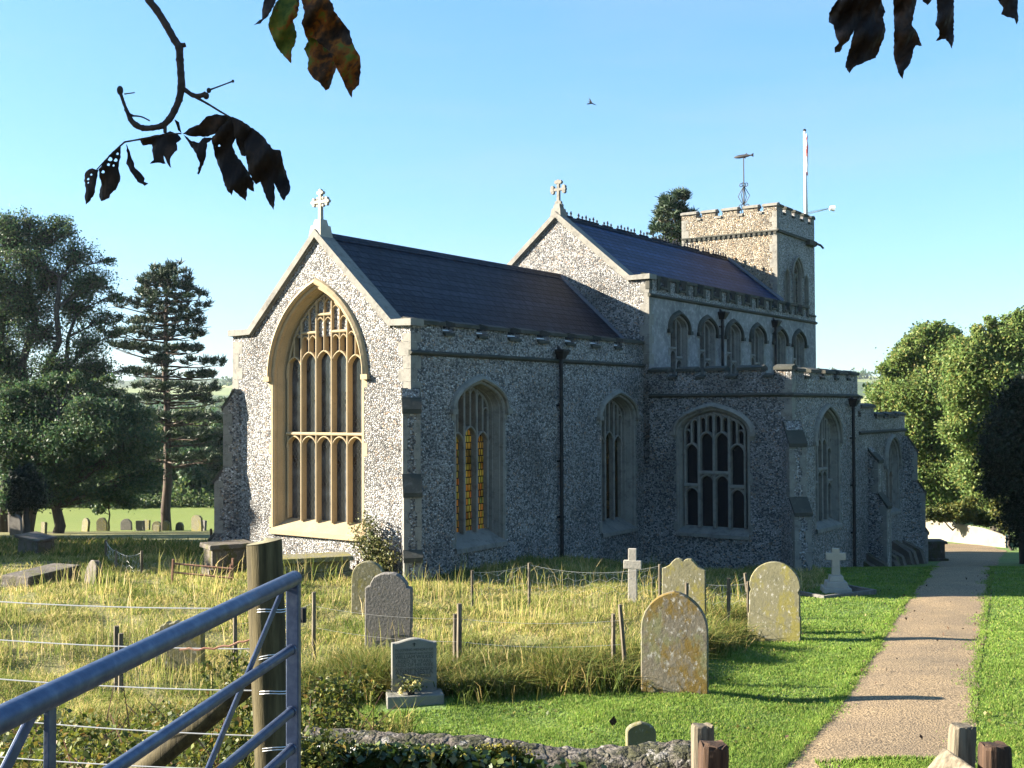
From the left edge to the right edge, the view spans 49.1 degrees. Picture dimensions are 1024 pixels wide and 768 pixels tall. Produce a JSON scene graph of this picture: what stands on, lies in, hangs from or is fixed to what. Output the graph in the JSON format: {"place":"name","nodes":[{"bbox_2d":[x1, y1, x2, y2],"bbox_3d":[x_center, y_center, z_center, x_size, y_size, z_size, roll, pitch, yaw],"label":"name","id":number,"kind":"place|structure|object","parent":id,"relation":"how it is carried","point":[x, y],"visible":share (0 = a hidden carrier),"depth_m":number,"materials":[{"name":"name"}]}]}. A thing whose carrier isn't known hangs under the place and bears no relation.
{"place":"outdoors","nodes":[
{"label":"outdoors","id":0,"kind":"place"},
{"bbox_2d":[0,533,208,558],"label":"slope grass","id":1,"kind":"structure","parent":0,"point":[80,546],"depth_m":33.19,"materials":[{"name":"green plant"}]},
{"bbox_2d":[84,0,289,209],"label":"chestnut twig","id":2,"kind":"object","parent":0,"point":[266,168],"visible":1,"depth_m":2.56,"materials":[{"name":"brown plant"}]},
{"bbox_2d":[254,0,360,96],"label":"chestnut sprig","id":3,"kind":"object","parent":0,"point":[329,48],"visible":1,"depth_m":2.32,"materials":[{"name":"brown plant"}]},
{"bbox_2d":[0,376,878,476],"bbox_3d":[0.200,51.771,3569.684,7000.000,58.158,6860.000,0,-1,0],"label":"hills","id":4,"kind":"structure","parent":0,"point":[225,391],"depth_m":863.39,"materials":[{"name":"green plant"}]},
{"bbox_2d":[33,367,882,416],"bbox_3d":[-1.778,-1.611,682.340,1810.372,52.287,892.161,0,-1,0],"label":"distant wood","id":5,"kind":"object","parent":4,"relation":"on","point":[228,381],"visible":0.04,"depth_m":1032.11,"materials":[{"name":"green plant"}]},
{"bbox_2d":[0,481,1023,767],"bbox_3d":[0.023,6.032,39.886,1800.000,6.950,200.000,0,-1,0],"label":"churchyard ground","id":6,"kind":"structure","parent":0,"point":[74,517],"depth_m":18.50,"materials":[{"name":"green plant"}]},
{"bbox_2d":[9,514,22,535],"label":"headstone","id":7,"kind":"object","parent":6,"relation":"on","point":[15,525],"visible":0.79,"depth_m":59.84,"materials":[{"name":"grey stone"}]},
{"bbox_2d":[0,463,56,532],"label":"yew bush","id":8,"kind":"object","parent":6,"relation":"on","point":[26,489],"visible":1,"depth_m":57.62,"materials":[{"name":"green plant"}]},
{"bbox_2d":[14,531,56,555],"bbox_3d":[-13.129,4.532,30.942,0.878,0.836,0.720,-1,-1,25],"label":"chest tomb","id":9,"kind":"object","parent":6,"relation":"on","point":[37,542],"visible":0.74,"depth_m":30.74,"materials":[{"name":"grey stone"}]},
{"bbox_2d":[1,563,80,588],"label":"grave slab","id":10,"kind":"structure","parent":6,"relation":"on","point":[50,573],"depth_m":23.72,"materials":[{"name":"grey stone"}]},
{"bbox_2d":[41,522,46,533],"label":"headstone","id":11,"kind":"object","parent":6,"relation":"on","point":[43,527],"visible":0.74,"depth_m":61.85,"materials":[{"name":"beige stone"}]},
{"bbox_2d":[41,407,90,476],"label":"woodland tree","id":12,"kind":"object","parent":6,"relation":"on","point":[61,429],"visible":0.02,"depth_m":114.36,"materials":[{"name":"green plant"}]},
{"bbox_2d":[0,204,140,531],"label":"broadleaf tree","id":13,"kind":"object","parent":6,"relation":"on","point":[20,306],"visible":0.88,"depth_m":69.51,"materials":[{"name":"green plant"}]},
{"bbox_2d":[81,518,89,531],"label":"headstone","id":14,"kind":"object","parent":6,"relation":"on","point":[85,524],"visible":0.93,"depth_m":71.78,"materials":[{"name":"beige stone"}]},
{"bbox_2d":[0,369,173,532],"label":"spreading tree","id":15,"kind":"object","parent":6,"relation":"on","point":[135,441],"visible":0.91,"depth_m":65.43,"materials":[{"name":"green plant"}]},
{"bbox_2d":[84,560,102,584],"bbox_3d":[-8.763,4.117,23.435,0.254,0.878,0.688,1,-1,-38],"label":"headstone","id":16,"kind":"object","parent":6,"relation":"on","point":[91,563],"visible":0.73,"depth_m":23.32,"materials":[{"name":"grey stone"}]},
{"bbox_2d":[82,477,109,487],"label":"woodland tree","id":17,"kind":"object","parent":6,"relation":"on","point":[94,483],"visible":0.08,"depth_m":115.97,"materials":[{"name":"green plant"}]},
{"bbox_2d":[96,517,107,530],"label":"headstone","id":18,"kind":"object","parent":6,"relation":"on","point":[101,523],"visible":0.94,"depth_m":73.82,"materials":[{"name":"grey stone"}]},
{"bbox_2d":[91,483,126,530],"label":"sapling","id":19,"kind":"object","parent":6,"relation":"on","point":[96,509],"visible":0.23,"depth_m":73.86,"materials":[{"name":"green plant"}]},
{"bbox_2d":[92,423,143,481],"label":"woodland tree","id":20,"kind":"object","parent":6,"relation":"on","point":[104,478],"visible":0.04,"depth_m":111.91,"materials":[{"name":"green plant"}]},
{"bbox_2d":[104,540,142,572],"bbox_3d":[-9.065,4.233,25.861,0.258,1.032,2.578,1,-1,-37],"label":"netting fence","id":21,"kind":"object","parent":6,"relation":"on","point":[116,563],"visible":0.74,"depth_m":25.70,"materials":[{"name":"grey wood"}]},
{"bbox_2d":[120,519,131,529],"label":"headstone","id":22,"kind":"object","parent":6,"relation":"on","point":[125,524],"visible":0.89,"depth_m":75.81,"materials":[{"name":"grey stone"}]},
{"bbox_2d":[103,467,148,486],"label":"woodland tree","id":23,"kind":"object","parent":6,"relation":"on","point":[115,474],"visible":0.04,"depth_m":106.45,"materials":[{"name":"green plant"}]},
{"bbox_2d":[42,473,213,508],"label":"hedge","id":24,"kind":"object","parent":6,"relation":"on","point":[196,502],"visible":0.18,"depth_m":98.49,"materials":[{"name":"green plant"}]},
{"bbox_2d":[136,521,144,530],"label":"headstone","id":25,"kind":"object","parent":6,"relation":"on","point":[140,525],"visible":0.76,"depth_m":73.76,"materials":[{"name":"grey stone"}]},
{"bbox_2d":[143,520,150,529],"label":"headstone","id":26,"kind":"object","parent":6,"relation":"on","point":[147,524],"visible":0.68,"depth_m":76.80,"materials":[{"name":"beige stone"}]},
{"bbox_2d":[0,571,305,767],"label":"field gate","id":27,"kind":"structure","parent":6,"relation":"on","point":[26,710],"depth_m":2.96,"materials":[{"name":"metal"}]},
{"bbox_2d":[153,525,160,531],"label":"headstone","id":28,"kind":"object","parent":6,"relation":"on","point":[156,528],"visible":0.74,"depth_m":70.82,"materials":[{"name":"beige stone"}]},
{"bbox_2d":[93,257,227,530],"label":"scots pine","id":29,"kind":"object","parent":6,"relation":"on","point":[158,275],"visible":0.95,"depth_m":74.39,"materials":[{"name":"green plant"}]},
{"bbox_2d":[140,426,189,496],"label":"woodland tree","id":30,"kind":"object","parent":6,"relation":"on","point":[174,470],"visible":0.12,"depth_m":107.32,"materials":[{"name":"green plant"}]},
{"bbox_2d":[162,520,170,530],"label":"headstone","id":31,"kind":"object","parent":6,"relation":"on","point":[166,525],"visible":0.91,"depth_m":73.34,"materials":[{"name":"grey stone"}]},
{"bbox_2d":[154,620,204,671],"bbox_3d":[-4.620,3.821,15.628,0.716,1.062,0.210,0,-1,10],"label":"headstone","id":32,"kind":"object","parent":6,"relation":"on","point":[198,641],"visible":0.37,"depth_m":15.56,"materials":[{"name":"grey stone"}]},
{"bbox_2d":[175,522,183,529],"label":"headstone","id":33,"kind":"object","parent":6,"relation":"on","point":[179,525],"visible":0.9,"depth_m":74.80,"materials":[{"name":"grey stone"}]},
{"bbox_2d":[155,416,219,471],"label":"woodland tree","id":34,"kind":"object","parent":6,"relation":"on","point":[209,444],"visible":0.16,"depth_m":109.99,"materials":[{"name":"green plant"}]},
{"bbox_2d":[160,446,216,499],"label":"woodland tree","id":35,"kind":"object","parent":6,"relation":"on","point":[197,475],"visible":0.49,"depth_m":105.67,"materials":[{"name":"green plant"}]},
{"bbox_2d":[191,515,202,530],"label":"headstone","id":36,"kind":"object","parent":6,"relation":"on","point":[196,522],"visible":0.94,"depth_m":71.83,"materials":[{"name":"beige stone"}]},
{"bbox_2d":[0,661,396,767],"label":"bramble","id":37,"kind":"object","parent":6,"relation":"on","point":[88,755],"depth_m":8.58,"materials":[{"name":"green plant"}]},
{"bbox_2d":[177,404,222,475],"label":"woodland tree","id":38,"kind":"object","parent":6,"relation":"on","point":[204,422],"visible":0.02,"depth_m":119.82,"materials":[{"name":"green plant"}]},
{"bbox_2d":[171,558,233,582],"bbox_3d":[-6.381,3.921,23.055,1.329,0.650,0.200,0,-1,0],"label":"railing","id":39,"kind":"object","parent":6,"relation":"on","point":[231,568],"visible":0.74,"depth_m":23.09,"materials":[{"name":"metal"}]},
{"bbox_2d":[203,520,206,530],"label":"headstone","id":40,"kind":"object","parent":6,"relation":"on","point":[204,525],"visible":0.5,"depth_m":72.75,"materials":[{"name":"grey stone"}]},
{"bbox_2d":[129,537,285,767],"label":"gate post","id":41,"kind":"object","parent":6,"relation":"on","point":[267,693],"visible":0.56,"depth_m":4.55,"materials":[{"name":"brown wood"}]},
{"bbox_2d":[0,601,253,767],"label":"wire fence","id":42,"kind":"object","parent":41,"relation":"attached to","point":[200,649],"visible":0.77,"depth_m":4.74,"materials":[{"name":"grey metal"}]},
{"bbox_2d":[206,420,222,475],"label":"woodland tree","id":43,"kind":"object","parent":6,"relation":"on","point":[216,466],"visible":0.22,"depth_m":112.52,"materials":[{"name":"green plant"}]},
{"bbox_2d":[0,692,447,767],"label":"bank grass","id":44,"kind":"structure","parent":6,"relation":"on","point":[392,726],"depth_m":11.99,"materials":[{"name":"green plant"}]},
{"bbox_2d":[195,646,254,767],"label":"nettle clump","id":45,"kind":"object","parent":6,"relation":"on","point":[240,707],"visible":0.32,"depth_m":8.66,"materials":[{"name":"green plant"}]},
{"bbox_2d":[198,539,253,574],"bbox_3d":[-6.368,4.031,25.124,1.100,0.960,0.840,1,-1,-32],"label":"chest tomb","id":46,"kind":"object","parent":6,"relation":"on","point":[227,551],"visible":0.57,"depth_m":24.82,"materials":[{"name":"grey stone"}]},
{"bbox_2d":[247,704,356,767],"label":"nettle clump","id":47,"kind":"object","parent":6,"relation":"on","point":[331,755],"visible":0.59,"depth_m":7.33,"materials":[{"name":"green plant"}]},
{"bbox_2d":[283,551,353,580],"bbox_3d":[-4.179,3.948,23.325,1.700,0.760,0.840,0,-1,-20],"label":"ledger tomb","id":48,"kind":"object","parent":6,"relation":"on","point":[320,563],"visible":0.39,"depth_m":23.09,"materials":[{"name":"beige stone"}]},
{"bbox_2d":[301,664,384,733],"bbox_3d":[-1.419,2.764,8.520,0.705,1.242,0.752,-1,-1,28],"label":"nettle clump","id":49,"kind":"object","parent":6,"relation":"on","point":[327,693],"visible":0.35,"depth_m":8.50,"materials":[{"name":"green plant"}]},
{"bbox_2d":[351,561,383,615],"bbox_3d":[-2.449,3.648,19.074,0.615,1.285,0.166,0,-1,12],"label":"headstone","id":50,"kind":"object","parent":6,"relation":"on","point":[364,573],"visible":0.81,"depth_m":19.04,"materials":[{"name":"grey stone"}]},
{"bbox_2d":[347,510,402,572],"bbox_3d":[-2.803,3.395,23.526,1.644,1.498,0.671,-1,-2,43],"label":"climbing shrub","id":51,"kind":"object","parent":6,"relation":"on","point":[370,552],"visible":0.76,"depth_m":23.64,"materials":[{"name":"green plant"}]},
{"bbox_2d":[365,572,412,649],"bbox_3d":[-1.791,3.495,16.288,0.723,1.529,0.234,0,-1,9],"label":"headstone","id":52,"kind":"object","parent":6,"relation":"on","point":[387,594],"visible":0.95,"depth_m":16.21,"materials":[{"name":"grey stone"}]},
{"bbox_2d":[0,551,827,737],"bbox_3d":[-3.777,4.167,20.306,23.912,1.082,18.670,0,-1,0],"label":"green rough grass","id":53,"kind":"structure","parent":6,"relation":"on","point":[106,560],"depth_m":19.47,"materials":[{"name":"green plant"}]},
{"bbox_2d":[0,548,828,763],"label":"rough grass","id":54,"kind":"structure","parent":6,"relation":"on","point":[60,613],"depth_m":19.26,"materials":[{"name":"plant"}]},
{"bbox_2d":[386,637,443,708],"bbox_3d":[-1.166,3.600,13.419,0.673,1.077,0.406,0,-1,-9],"label":"headstone","id":55,"kind":"object","parent":6,"relation":"on","point":[413,656],"visible":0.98,"depth_m":13.46,"materials":[{"name":"stone"}]},
{"bbox_2d":[397,677,426,694],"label":"flowers","id":56,"kind":"object","parent":55,"relation":"on","point":[410,686],"visible":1,"depth_m":13.26,"materials":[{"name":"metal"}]},
{"bbox_2d":[114,573,747,694],"bbox_3d":[0.361,3.625,15.825,11.095,1.637,4.181,0,-1,-28],"label":"stake fence","id":57,"kind":"object","parent":6,"relation":"on","point":[457,637],"visible":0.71,"depth_m":14.73,"materials":[{"name":"brown wood"}]},
{"bbox_2d":[303,725,690,767],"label":"rubble wall","id":58,"kind":"structure","parent":6,"relation":"on","point":[669,754],"depth_m":7.89,"materials":[{"name":"grey stone"}]},
{"bbox_2d":[301,736,657,767],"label":"ivy","id":59,"kind":"object","parent":58,"relation":"attached to","point":[379,754],"visible":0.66,"depth_m":7.51,"materials":[{"name":"green plant"}]},
{"bbox_2d":[476,740,539,767],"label":"moss","id":60,"kind":"object","parent":58,"relation":"attached to","point":[509,749],"visible":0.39,"depth_m":7.68,"materials":[{"name":"green plant"}]},
{"bbox_2d":[241,592,778,711],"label":"rank tussocks","id":61,"kind":"object","parent":6,"relation":"on","point":[556,669],"visible":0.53,"depth_m":13.87,"materials":[{"name":"green plant"}]},
{"bbox_2d":[208,179,928,581],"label":"church","id":62,"kind":"structure","parent":6,"relation":"on","point":[560,383],"depth_m":29.18,"materials":[{"name":"grey stone"}]},
{"bbox_2d":[263,278,369,541],"bbox_3d":[-4.285,0.512,25.191,3.210,5.808,0.520,-1,-1,35],"label":"window","id":63,"kind":"structure","parent":62,"relation":"in","point":[318,449],"depth_m":25.42,"materials":[{"name":"beige stone"}]},
{"bbox_2d":[450,374,512,553],"bbox_3d":[-0.856,1.762,25.602,0.560,3.998,2.300,-1,-1,35],"label":"window","id":64,"kind":"structure","parent":62,"relation":"in","point":[479,410],"depth_m":25.91,"materials":[{"name":"beige glass"}]},
{"bbox_2d":[597,389,641,537],"bbox_3d":[2.781,2.114,30.838,0.560,3.998,2.300,-1,-1,35],"label":"window","id":65,"kind":"structure","parent":62,"relation":"in","point":[618,416],"depth_m":31.31,"materials":[{"name":"beige glass"}]},
{"bbox_2d":[667,310,693,374],"bbox_3d":[4.916,-1.047,33.490,0.380,2.348,1.560,-1,-1,35],"label":"window","id":66,"kind":"structure","parent":62,"relation":"in","point":[679,329],"depth_m":33.75,"materials":[{"name":"beige glass"}]},
{"bbox_2d":[697,314,720,374],"bbox_3d":[6.050,-1.018,35.125,0.380,2.348,1.560,-1,-1,35],"label":"window","id":67,"kind":"structure","parent":62,"relation":"in","point":[707,330],"depth_m":35.41,"materials":[{"name":"black glass"}]},
{"bbox_2d":[669,402,755,539],"bbox_3d":[5.538,2.342,30.772,2.540,3.718,0.360,-1,-1,35],"label":"window","id":68,"kind":"structure","parent":62,"relation":"in","point":[713,478],"depth_m":30.82,"materials":[{"name":"beige glass"}]},
{"bbox_2d":[724,318,745,373],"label":"window","id":69,"kind":"structure","parent":62,"relation":"in","point":[734,336],"depth_m":37.09,"materials":[{"name":"black glass"}]},
{"bbox_2d":[734,153,752,212],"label":"weathervane","id":70,"kind":"object","parent":62,"relation":"on","point":[743,156],"visible":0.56,"depth_m":45.88,"materials":[{"name":"metal"}]},
{"bbox_2d":[749,322,768,364],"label":"window","id":71,"kind":"structure","parent":62,"relation":"in","point":[757,335],"depth_m":38.75,"materials":[{"name":"black glass"}]},
{"bbox_2d":[772,326,790,372],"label":"window","id":72,"kind":"structure","parent":62,"relation":"in","point":[782,337],"depth_m":40.44,"materials":[{"name":"black glass"}]},
{"bbox_2d":[791,328,808,367],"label":"window","id":73,"kind":"structure","parent":62,"relation":"in","point":[799,345],"depth_m":41.97,"materials":[{"name":"black glass"}]},
{"bbox_2d":[803,129,807,214],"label":"flagpole","id":74,"kind":"object","parent":62,"relation":"on","point":[805,142],"visible":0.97,"depth_m":46.05,"materials":[{"name":"white paint"}]},
{"bbox_2d":[813,402,844,533],"bbox_3d":[8.832,2.319,31.749,0.440,3.618,2.440,-1,-1,35],"label":"window","id":75,"kind":"structure","parent":62,"relation":"in","point":[828,436],"depth_m":32.10,"materials":[{"name":"beige glass"}]},
{"bbox_2d":[884,434,903,515],"bbox_3d":[12.425,2.954,36.914,0.400,2.688,1.880,-1,-1,35],"label":"window","id":76,"kind":"structure","parent":62,"relation":"in","point":[893,454],"depth_m":37.34,"materials":[{"name":"beige glass"}]},
{"bbox_2d":[471,563,749,618],"bbox_3d":[1.652,3.756,19.334,4.819,1.342,0.278,0,-1,12],"label":"netting fence","id":77,"kind":"object","parent":6,"relation":"on","point":[530,580],"visible":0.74,"depth_m":19.57,"materials":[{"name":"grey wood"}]},
{"bbox_2d":[609,716,616,725],"bbox_3d":[1.088,3.629,12.053,0.087,0.125,0.012,0,-1,-10],"label":"fallen leaf","id":78,"kind":"object","parent":6,"relation":"on","point":[612,721],"visible":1,"depth_m":12.05,"materials":[{"name":"brown plant"}]},
{"bbox_2d":[623,548,641,601],"bbox_3d":[2.186,3.610,20.301,0.320,1.259,0.110,-1,-1,14],"label":"grave cross","id":79,"kind":"object","parent":6,"relation":"on","point":[631,563],"visible":0.77,"depth_m":20.26,"materials":[{"name":"white stone"}]},
{"bbox_2d":[625,721,655,745],"bbox_3d":[1.313,3.756,11.431,0.304,0.624,0.090,0,-1,-4],"label":"footstone","id":80,"kind":"object","parent":6,"relation":"on","point":[637,732],"visible":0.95,"depth_m":11.39,"materials":[{"name":"grey stone"}]},
{"bbox_2d":[301,565,1023,767],"bbox_3d":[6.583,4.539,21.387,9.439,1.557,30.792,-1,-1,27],"label":"lawn grass","id":81,"kind":"structure","parent":6,"relation":"on","point":[1001,702],"depth_m":13.31,"materials":[{"name":"green plant"}]},
{"bbox_2d":[641,591,708,694],"bbox_3d":[1.943,3.261,13.415,0.806,1.571,0.164,-1,-1,16],"label":"headstone","id":82,"kind":"object","parent":6,"relation":"on","point":[674,643],"visible":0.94,"depth_m":13.36,"materials":[{"name":"stone"}]},
{"bbox_2d":[648,186,701,245],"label":"pine tree","id":83,"kind":"object","parent":6,"relation":"on","point":[665,224],"visible":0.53,"depth_m":61.66,"materials":[{"name":"green plant"}]},
{"bbox_2d":[662,558,705,614],"bbox_3d":[2.834,3.595,18.458,0.714,1.449,0.100,-1,-1,20],"label":"headstone","id":84,"kind":"object","parent":6,"relation":"on","point":[678,574],"visible":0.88,"depth_m":18.40,"materials":[{"name":"beige stone"}]},
{"bbox_2d":[691,722,713,767],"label":"stile post","id":85,"kind":"object","parent":6,"relation":"on","point":[703,731],"visible":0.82,"depth_m":7.65,"materials":[{"name":"grey wood"}]},
{"bbox_2d":[698,739,728,767],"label":"stile post","id":86,"kind":"object","parent":6,"relation":"on","point":[713,754],"visible":1,"depth_m":7.03,"materials":[{"name":"brown wood"}]},
{"bbox_2d":[748,561,800,642],"bbox_3d":[4.130,3.609,17.668,0.832,1.614,0.183,-1,-1,22],"label":"headstone","id":87,"kind":"object","parent":6,"relation":"on","point":[775,599],"visible":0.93,"depth_m":17.62,"materials":[{"name":"beige stone"}]},
{"bbox_2d":[820,548,851,593],"bbox_3d":[6.789,4.055,23.502,0.599,1.225,0.599,0,-1,8],"label":"grave cross","id":88,"kind":"object","parent":6,"relation":"on","point":[836,582],"visible":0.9,"depth_m":23.44,"materials":[{"name":"white stone"}]},
{"bbox_2d":[799,585,876,598],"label":"grave kerb","id":89,"kind":"structure","parent":6,"relation":"on","point":[858,591],"depth_m":22.84,"materials":[{"name":"grey stone"}]},
{"bbox_2d":[749,566,999,745],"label":"leaf litter","id":90,"kind":"object","parent":6,"relation":"on","point":[921,736],"visible":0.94,"depth_m":18.31,"materials":[{"name":"brown plant"}]},
{"bbox_2d":[861,319,953,401],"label":"oak tree","id":91,"kind":"object","parent":6,"relation":"on","point":[864,386],"visible":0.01,"depth_m":80.13,"materials":[{"name":"green plant"}]},
{"bbox_2d":[863,320,976,523],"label":"lime tree","id":92,"kind":"object","parent":6,"relation":"on","point":[909,373],"visible":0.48,"depth_m":65.05,"materials":[{"name":"green plant"}]},
{"bbox_2d":[928,539,948,560],"bbox_3d":[14.775,6.142,40.383,1.600,1.050,0.900,0,-1,5],"label":"chest tomb","id":93,"kind":"object","parent":6,"relation":"on","point":[936,549],"visible":0.32,"depth_m":39.99,"materials":[{"name":"grey stone"}]},
{"bbox_2d":[928,748,973,767],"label":"stone","id":94,"kind":"object","parent":6,"relation":"on","point":[945,758],"visible":1,"depth_m":5.50,"materials":[{"name":"beige stone"}]},
{"bbox_2d":[926,494,996,530],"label":"ivy hedge","id":95,"kind":"object","parent":6,"relation":"on","point":[966,511],"visible":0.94,"depth_m":52.72,"materials":[{"name":"green plant"}]},
{"bbox_2d":[947,722,976,767],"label":"stile post","id":96,"kind":"object","parent":6,"relation":"on","point":[961,743],"visible":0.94,"depth_m":5.82,"materials":[{"name":"grey wood"}]},
{"bbox_2d":[926,520,1007,547],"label":"boundary wall","id":97,"kind":"structure","parent":6,"relation":"on","point":[964,533],"depth_m":52.50,"materials":[{"name":"white paint"}]},
{"bbox_2d":[928,304,1023,533],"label":"chestnut tree","id":98,"kind":"object","parent":6,"relation":"on","point":[978,364],"visible":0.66,"depth_m":56.43,"materials":[{"name":"green plant"}]},
{"bbox_2d":[978,740,1011,767],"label":"stile post","id":99,"kind":"object","parent":6,"relation":"on","point":[997,754],"visible":1,"depth_m":5.41,"materials":[{"name":"brown wood"}]},
{"bbox_2d":[969,369,1023,563],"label":"yew tree","id":100,"kind":"object","parent":6,"relation":"on","point":[1001,460],"visible":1,"depth_m":36.70,"materials":[{"name":"green plant"}]},
{"bbox_2d":[986,495,1013,550],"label":"laurel bush","id":101,"kind":"object","parent":6,"relation":"on","point":[993,509],"visible":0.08,"depth_m":48.34,"materials":[{"name":"green plant"}]},
{"bbox_2d":[0,0,1023,381],"label":"sky","id":102,"kind":"structure","parent":0,"point":[454,136],"materials":[{"name":"blue"}]},
{"bbox_2d":[786,543,1005,767],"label":"path","id":103,"kind":"structure","parent":0,"point":[889,714],"depth_m":14.15,"materials":[{"name":"beige gravel"}]},
{"bbox_2d":[791,565,995,760],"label":"edge grass","id":104,"kind":"structure","parent":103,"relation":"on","point":[985,604],"depth_m":16.44,"materials":[{"name":"green plant"}]},
{"bbox_2d":[814,754,977,767],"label":"turf patch","id":105,"kind":"object","parent":103,"relation":"on","point":[897,761],"visible":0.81,"depth_m":10.72,"materials":[{"name":"green plant"}]},
{"bbox_2d":[829,0,1018,78],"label":"chestnut spray","id":106,"kind":"object","parent":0,"point":[863,20],"visible":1,"depth_m":2.02,"materials":[{"name":"brown plant"}]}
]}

